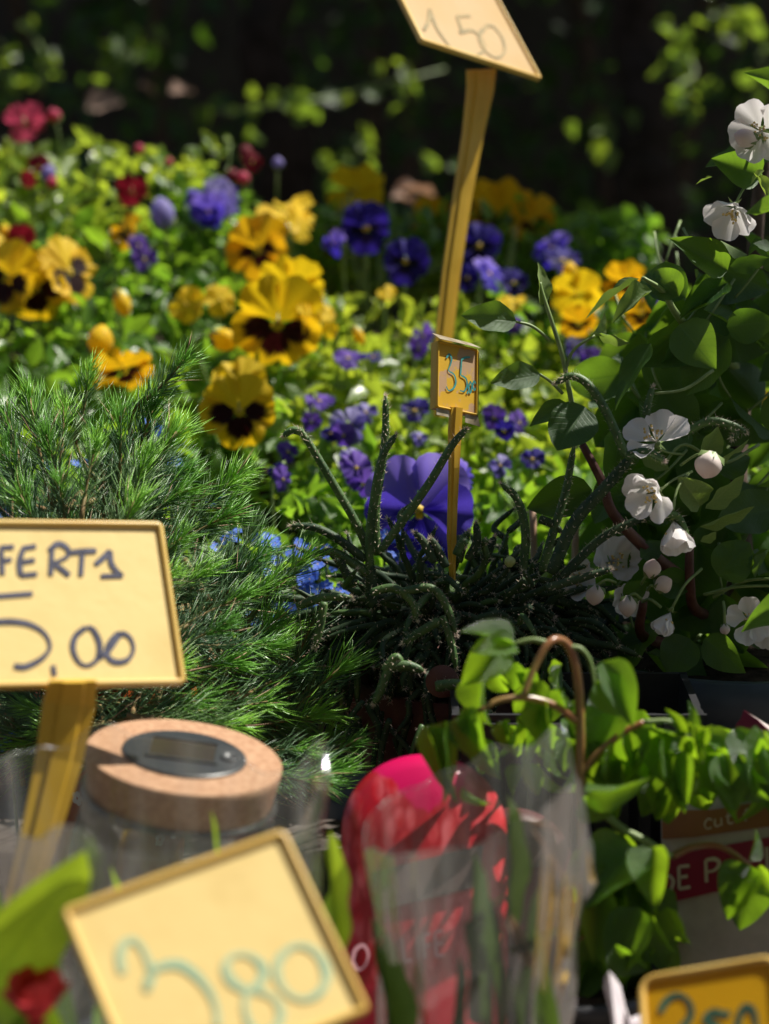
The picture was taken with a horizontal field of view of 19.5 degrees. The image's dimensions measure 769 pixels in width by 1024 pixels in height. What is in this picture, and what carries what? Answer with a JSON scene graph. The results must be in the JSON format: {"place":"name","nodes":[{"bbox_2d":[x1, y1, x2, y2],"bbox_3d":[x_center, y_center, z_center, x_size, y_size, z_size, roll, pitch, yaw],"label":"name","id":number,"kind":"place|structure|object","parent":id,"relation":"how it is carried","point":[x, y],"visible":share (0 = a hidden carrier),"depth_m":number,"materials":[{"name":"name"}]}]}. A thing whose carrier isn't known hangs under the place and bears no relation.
{"place":"outdoors","nodes":[
{"label":"outdoors","id":0,"kind":"place"},
{"bbox_2d":[0,771,365,819],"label":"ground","id":1,"kind":"structure","parent":0,"point":[336,812],"depth_m":4.29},
{"bbox_2d":[235,0,316,819],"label":"tree","id":2,"kind":"object","parent":1,"relation":"on","point":[264,66],"visible":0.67,"depth_m":3.71,"materials":[{"name":"brown plant"}]},
{"bbox_2d":[0,418,552,770],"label":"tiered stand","id":3,"kind":"object","parent":1,"relation":"on","point":[338,745],"depth_m":1.83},
{"bbox_2d":[0,587,560,729],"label":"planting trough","id":4,"kind":"object","parent":3,"relation":"on","point":[333,706],"depth_m":1.83,"materials":[{"name":"black plastic"}]},
{"bbox_2d":[0,300,200,519],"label":"yellow pansy","id":5,"kind":"object","parent":4,"relation":"in","point":[114,345],"visible":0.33,"depth_m":2.10,"materials":[{"name":"green plant"}]},
{"bbox_2d":[94,346,306,572],"bbox_3d":[-0.156,-0.025,2.008,0.165,0.212,0.401,3,13,11],"label":"yellow pansy","id":6,"kind":"object","parent":4,"relation":"on","point":[240,390],"visible":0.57,"depth_m":1.98,"materials":[{"name":"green plant"}]},
{"bbox_2d":[161,425,354,648],"bbox_3d":[-0.121,0.062,1.882,0.202,0.237,0.317,9,16,33],"label":"purple viola","id":7,"kind":"object","parent":4,"relation":"in","point":[301,493],"visible":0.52,"depth_m":1.91,"materials":[{"name":"green plant"}]},
{"bbox_2d":[267,384,381,538],"bbox_3d":[-0.050,-0.015,2.046,0.124,0.199,0.192,0,13,0],"label":"purple viola","id":8,"kind":"object","parent":4,"relation":"on","point":[337,430],"visible":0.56,"depth_m":1.99,"materials":[{"name":"yellow plant"}]},
{"bbox_2d":[306,423,401,592],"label":"purple viola","id":9,"kind":"object","parent":4,"relation":"in","point":[357,467],"visible":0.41,"depth_m":1.89,"materials":[{"name":"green plant"}]},
{"bbox_2d":[364,452,473,650],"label":"violet pansy","id":10,"kind":"object","parent":4,"relation":"in","point":[405,477],"visible":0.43,"depth_m":1.75,"materials":[{"name":"purple plant"}]},
{"bbox_2d":[367,369,485,460],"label":"purple viola","id":11,"kind":"object","parent":4,"relation":"on","point":[414,440],"visible":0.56,"depth_m":2.01,"materials":[{"name":"yellow plant"}]},
{"bbox_2d":[398,0,540,416],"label":"price sign","id":12,"kind":"object","parent":4,"relation":"on","point":[483,32],"visible":0.98,"depth_m":1.96,"materials":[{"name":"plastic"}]},
{"bbox_2d":[444,369,603,531],"bbox_3d":[0.133,-0.017,2.052,0.168,0.201,0.198,0,13,0],"label":"purple viola","id":13,"kind":"object","parent":4,"relation":"on","point":[512,435],"visible":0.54,"depth_m":2.00,"materials":[{"name":"yellow plant"}]},
{"bbox_2d":[465,442,650,627],"bbox_3d":[0.150,0.057,1.905,0.208,0.214,0.275,0,13,0],"label":"blue viola","id":14,"kind":"object","parent":4,"relation":"in","point":[515,472],"visible":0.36,"depth_m":1.91,"materials":[{"name":"green plant"}]},
{"bbox_2d":[749,369,768,476],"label":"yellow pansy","id":15,"kind":"object","parent":4,"relation":"in","point":[752,471],"depth_m":1.99,"materials":[{"name":"green plant"}]},
{"bbox_2d":[0,320,586,413],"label":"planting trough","id":16,"kind":"object","parent":3,"relation":"on","point":[497,356],"visible":0.01,"depth_m":2.51,"materials":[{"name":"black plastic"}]},
{"bbox_2d":[0,101,83,344],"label":"pansy","id":17,"kind":"object","parent":16,"relation":"on","point":[14,149],"visible":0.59,"depth_m":2.47,"materials":[{"name":"yellow plant"}]},
{"bbox_2d":[19,125,174,348],"bbox_3d":[-0.309,-0.299,2.469,0.160,0.243,0.248,0,13,0],"label":"red pansy","id":18,"kind":"object","parent":16,"relation":"on","point":[51,180],"visible":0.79,"depth_m":2.43,"materials":[{"name":"yellow plant"}]},
{"bbox_2d":[70,206,209,367],"bbox_3d":[-0.263,-0.230,2.335,0.151,0.169,0.225,-5,14,-22],"label":"two colour pansy","id":19,"kind":"object","parent":16,"relation":"on","point":[133,248],"visible":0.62,"depth_m":2.31,"materials":[{"name":"green plant"}]},
{"bbox_2d":[150,157,283,324],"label":"violet pansy","id":20,"kind":"object","parent":16,"relation":"on","point":[209,206],"visible":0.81,"depth_m":2.35,"materials":[{"name":"purple plant"}]},
{"bbox_2d":[204,193,340,330],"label":"yellow pansy","id":21,"kind":"object","parent":16,"relation":"on","point":[273,233],"visible":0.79,"depth_m":2.26,"materials":[{"name":"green plant"}]},
{"bbox_2d":[309,163,448,341],"bbox_3d":[-0.005,-0.280,2.468,0.156,0.207,0.109,0,13,0],"label":"yellow pansy","id":22,"kind":"object","parent":16,"relation":"in","point":[366,180],"visible":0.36,"depth_m":2.45,"materials":[{"name":"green plant"}]},
{"bbox_2d":[319,194,451,340],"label":"blue pansy","id":23,"kind":"object","parent":16,"relation":"on","point":[380,242],"visible":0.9,"depth_m":2.30,"materials":[{"name":"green plant"}]},
{"bbox_2d":[436,177,622,356],"bbox_3d":[0.158,-0.273,2.468,0.187,0.193,0.179,-4,14,-17],"label":"amber pansy","id":24,"kind":"object","parent":16,"relation":"on","point":[508,208],"visible":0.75,"depth_m":2.44,"materials":[{"name":"yellow plant"}]},
{"bbox_2d":[0,450,761,562],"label":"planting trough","id":25,"kind":"object","parent":3,"relation":"on","point":[268,516],"depth_m":2.09,"materials":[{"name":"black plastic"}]},
{"bbox_2d":[0,201,116,422],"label":"yellow pansy","id":26,"kind":"object","parent":25,"relation":"in","point":[41,285],"visible":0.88,"depth_m":2.22,"materials":[{"name":"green plant"}]},
{"bbox_2d":[111,244,246,466],"bbox_3d":[-0.193,-0.144,2.239,0.144,0.225,0.268,0,13,0],"label":"yellow pansy","id":27,"kind":"object","parent":25,"relation":"in","point":[187,309],"visible":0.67,"depth_m":2.19,"materials":[{"name":"green plant"}]},
{"bbox_2d":[208,254,328,467],"bbox_3d":[-0.110,-0.165,2.315,0.125,0.232,0.475,0,13,0],"label":"yellow pansy","id":28,"kind":"object","parent":25,"relation":"on","point":[281,304],"visible":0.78,"depth_m":2.09,"materials":[{"name":"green plant"}]},
{"bbox_2d":[280,328,400,464],"bbox_3d":[-0.037,-0.070,2.092,0.131,0.182,0.254,0,13,0],"label":"purple viola","id":29,"kind":"object","parent":25,"relation":"on","point":[363,363],"visible":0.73,"depth_m":2.09,"materials":[{"name":"yellow plant"}]},
{"bbox_2d":[302,261,390,468],"bbox_3d":[-0.040,-0.153,2.332,0.112,0.202,0.429,0,13,0],"label":"yellow viola","id":30,"kind":"object","parent":25,"relation":"on","point":[341,328],"visible":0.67,"depth_m":2.21,"materials":[{"name":"green plant"}]},
{"bbox_2d":[378,312,503,426],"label":"purple viola","id":31,"kind":"object","parent":25,"relation":"on","point":[417,346],"visible":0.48,"depth_m":2.14,"materials":[{"name":"yellow plant"}]},
{"bbox_2d":[376,250,525,453],"bbox_3d":[0.065,-0.165,2.358,0.145,0.212,0.394,0,13,0],"label":"yellow viola","id":32,"kind":"object","parent":25,"relation":"on","point":[425,290],"visible":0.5,"depth_m":2.23,"materials":[{"name":"green plant"}]},
{"bbox_2d":[459,223,580,449],"bbox_3d":[0.133,-0.183,2.359,0.132,0.247,0.384,0,13,0],"label":"violet pansy","id":33,"kind":"object","parent":25,"relation":"in","point":[550,253],"visible":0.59,"depth_m":2.27,"materials":[{"name":"purple plant"}]},
{"bbox_2d":[479,312,603,469],"bbox_3d":[0.171,-0.086,2.111,0.196,0.185,0.251,3,13,13],"label":"purple viola","id":34,"kind":"object","parent":25,"relation":"on","point":[522,349],"visible":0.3,"depth_m":2.13,"materials":[{"name":"yellow plant"}]},
{"bbox_2d":[518,217,627,410],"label":"yellow pansy","id":35,"kind":"object","parent":25,"relation":"in","point":[577,295],"visible":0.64,"depth_m":2.18,"materials":[{"name":"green plant"}]},
{"bbox_2d":[593,203,689,348],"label":"yellow pansy","id":36,"kind":"object","parent":25,"relation":"on","point":[633,254],"visible":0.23,"depth_m":2.42,"materials":[{"name":"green plant"}]},
{"bbox_2d":[0,820,654,917],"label":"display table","id":37,"kind":"object","parent":1,"relation":"on","point":[289,828],"depth_m":1.74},
{"bbox_2d":[0,519,185,845],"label":"price sign","id":38,"kind":"object","parent":37,"relation":"on","point":[87,608],"visible":0.99,"depth_m":1.31,"materials":[{"name":"yellow plastic"}]},
{"bbox_2d":[0,724,330,1023],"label":"cellophane sleeve","id":39,"kind":"object","parent":37,"relation":"on","point":[25,862],"visible":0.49,"depth_m":1.15,"materials":[{"name":"clear plastic"}]},
{"bbox_2d":[62,719,281,1023],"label":"cork lid jar","id":40,"kind":"object","parent":37,"relation":"on","point":[138,777],"visible":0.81,"depth_m":1.32,"materials":[{"name":"brown wood"}]},
{"bbox_2d":[0,811,351,1023],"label":"wrapped tulip","id":41,"kind":"object","parent":37,"relation":"on","point":[35,937],"visible":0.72,"depth_m":1.12,"materials":[{"name":"green plant"}]},
{"bbox_2d":[0,334,387,881],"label":"potted conifer","id":42,"kind":"object","parent":37,"relation":"on","point":[189,698],"visible":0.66,"depth_m":1.57,"materials":[{"name":"green plant"}]},
{"bbox_2d":[62,831,367,1023],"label":"price sign","id":43,"kind":"object","parent":37,"relation":"on","point":[242,933],"visible":1,"depth_m":1.06,"materials":[{"name":"yellow plastic"}]},
{"bbox_2d":[0,418,442,832],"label":"forget me not","id":44,"kind":"object","parent":37,"relation":"on","point":[324,581],"visible":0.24,"depth_m":1.75,"materials":[{"name":"blue plant"}]},
{"bbox_2d":[342,754,507,1023],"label":"red packet","id":45,"kind":"object","parent":37,"relation":"on","point":[424,817],"visible":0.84,"depth_m":1.37,"materials":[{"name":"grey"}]},
{"bbox_2d":[371,796,559,1023],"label":"wrapped grass plant","id":46,"kind":"object","parent":37,"relation":"on","point":[483,939],"visible":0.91,"depth_m":1.21,"materials":[{"name":"green plant"}]},
{"bbox_2d":[363,725,596,1023],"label":"cellophane sleeve","id":47,"kind":"object","parent":37,"relation":"on","point":[557,878],"visible":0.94,"depth_m":1.18,"materials":[{"name":"clear plastic"}]},
{"bbox_2d":[262,370,749,777],"bbox_3d":[0.084,0.076,1.653,0.349,0.388,0.255,0,13,0],"label":"rhipsalis cactus","id":48,"kind":"object","parent":37,"relation":"on","point":[410,680],"visible":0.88,"depth_m":1.60,"materials":[{"name":"plant"}]},
{"bbox_2d":[430,333,479,579],"bbox_3d":[0.049,-0.041,1.617,0.035,0.175,0.060,7,15,28],"label":"price sign","id":49,"kind":"object","parent":48,"relation":"attached to","point":[454,391],"visible":1,"depth_m":1.60,"materials":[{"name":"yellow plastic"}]},
{"bbox_2d":[529,510,537,589],"bbox_3d":[0.116,0.045,1.740,0.008,0.101,0.028,0,13,0],"label":"plant stick","id":50,"kind":"object","parent":48,"relation":"in","point":[533,529],"visible":0.27,"depth_m":1.74,"materials":[{"name":"brown wood"}]},
{"bbox_2d":[503,808,559,1023],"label":"stems","id":51,"kind":"object","parent":37,"relation":"on","point":[534,847],"visible":0.18,"depth_m":1.40,"materials":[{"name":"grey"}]},
{"bbox_2d":[447,672,706,852],"bbox_3d":[0.130,0.208,1.562,0.170,0.172,0.108,0,13,0],"label":"plastic crate","id":52,"kind":"object","parent":37,"relation":"on","point":[659,693],"visible":0.12,"depth_m":1.59,"materials":[{"name":"plastic"}]},
{"bbox_2d":[416,619,768,1023],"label":"weeping plant","id":53,"kind":"object","parent":37,"relation":"on","point":[621,750],"visible":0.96,"depth_m":1.35,"materials":[{"name":"green plant"}]},
{"bbox_2d":[461,66,768,729],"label":"apple tree","id":54,"kind":"object","parent":37,"relation":"on","point":[697,596],"visible":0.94,"depth_m":1.62,"materials":[{"name":"green plant"}]},
{"bbox_2d":[571,528,578,632],"bbox_3d":[0.148,0.051,1.740,0.007,0.087,0.025,0,13,0],"label":"plant stick","id":55,"kind":"object","parent":54,"relation":"in","point":[575,547],"visible":0.18,"depth_m":1.74,"materials":[{"name":"brown wood"}]},
{"bbox_2d":[604,972,639,1023],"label":"plant label","id":56,"kind":"object","parent":37,"relation":"on","point":[615,1001],"visible":0.9,"depth_m":1.27,"materials":[{"name":"white plastic"}]},
{"bbox_2d":[638,956,768,1023],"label":"price sign","id":57,"kind":"object","parent":37,"relation":"on","point":[732,992],"visible":1,"depth_m":1.18,"materials":[{"name":"plastic"}]},
{"bbox_2d":[661,710,768,968],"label":"paper sack","id":58,"kind":"object","parent":37,"relation":"on","point":[713,934],"visible":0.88,"depth_m":1.42,"materials":[{"name":"beige paper"}]},
{"bbox_2d":[0,0,768,449],"bbox_3d":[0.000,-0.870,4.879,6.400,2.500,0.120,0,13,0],"label":"hedge","id":59,"kind":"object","parent":1,"relation":"on","point":[530,22],"depth_m":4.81,"materials":[{"name":"green plant"}]},
{"bbox_2d":[610,0,682,316],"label":"tree","id":60,"kind":"object","parent":1,"relation":"on","point":[644,171],"visible":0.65,"depth_m":3.59,"materials":[{"name":"brown plant"}]},
{"bbox_2d":[0,6,768,193],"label":"ivy","id":61,"kind":"object","parent":60,"relation":"hanging from","point":[747,18],"visible":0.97,"depth_m":3.41,"materials":[{"name":"green plant"}]},
{"bbox_2d":[87,88,127,110],"bbox_3d":[-0.413,-0.629,3.414,0.043,0.034,0.075,11,17,38],"label":"dry leaf","id":62,"kind":"object","parent":61,"relation":"attached to","point":[98,99],"visible":1,"depth_m":3.41,"materials":[{"name":"brown plant"}]},
{"bbox_2d":[139,81,155,94],"bbox_3d":[-0.358,-0.648,3.433,0.018,0.023,0.036,7,15,27],"label":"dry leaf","id":63,"kind":"object","parent":61,"relation":"attached to","point":[150,88],"visible":1,"depth_m":3.43,"materials":[{"name":"brown plant"}]},
{"bbox_2d":[169,81,193,93],"bbox_3d":[-0.303,-0.646,3.414,0.027,0.022,0.051,7,15,28],"label":"dry leaf","id":64,"kind":"object","parent":61,"relation":"attached to","point":[175,87],"visible":1,"depth_m":3.41,"materials":[{"name":"brown plant"}]},
{"bbox_2d":[154,131,262,306],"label":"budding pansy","id":65,"kind":"object","parent":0,"point":[247,156],"visible":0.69,"depth_m":2.46,"materials":[{"name":"green plant"}]},
{"bbox_2d":[391,191,412,200],"bbox_3d":[0.029,-0.420,2.992,0.021,0.021,0.045,10,16,36],"label":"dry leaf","id":66,"kind":"object","parent":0,"point":[397,194],"visible":0.76,"depth_m":2.99,"materials":[{"name":"brown plant"}]},
{"bbox_2d":[407,195,416,204],"bbox_3d":[0.052,-0.406,2.963,0.022,0.027,0.045,9,16,33],"label":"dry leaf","id":67,"kind":"object","parent":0,"point":[413,198],"visible":0.23,"depth_m":2.96,"materials":[{"name":"brown plant"}]},
{"bbox_2d":[394,178,434,196],"bbox_3d":[0.047,-0.427,2.961,0.070,0.028,0.026,-10,17,-38],"label":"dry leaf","id":68,"kind":"object","parent":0,"point":[405,184],"visible":0.94,"depth_m":2.96,"materials":[{"name":"brown plant"}]}
]}

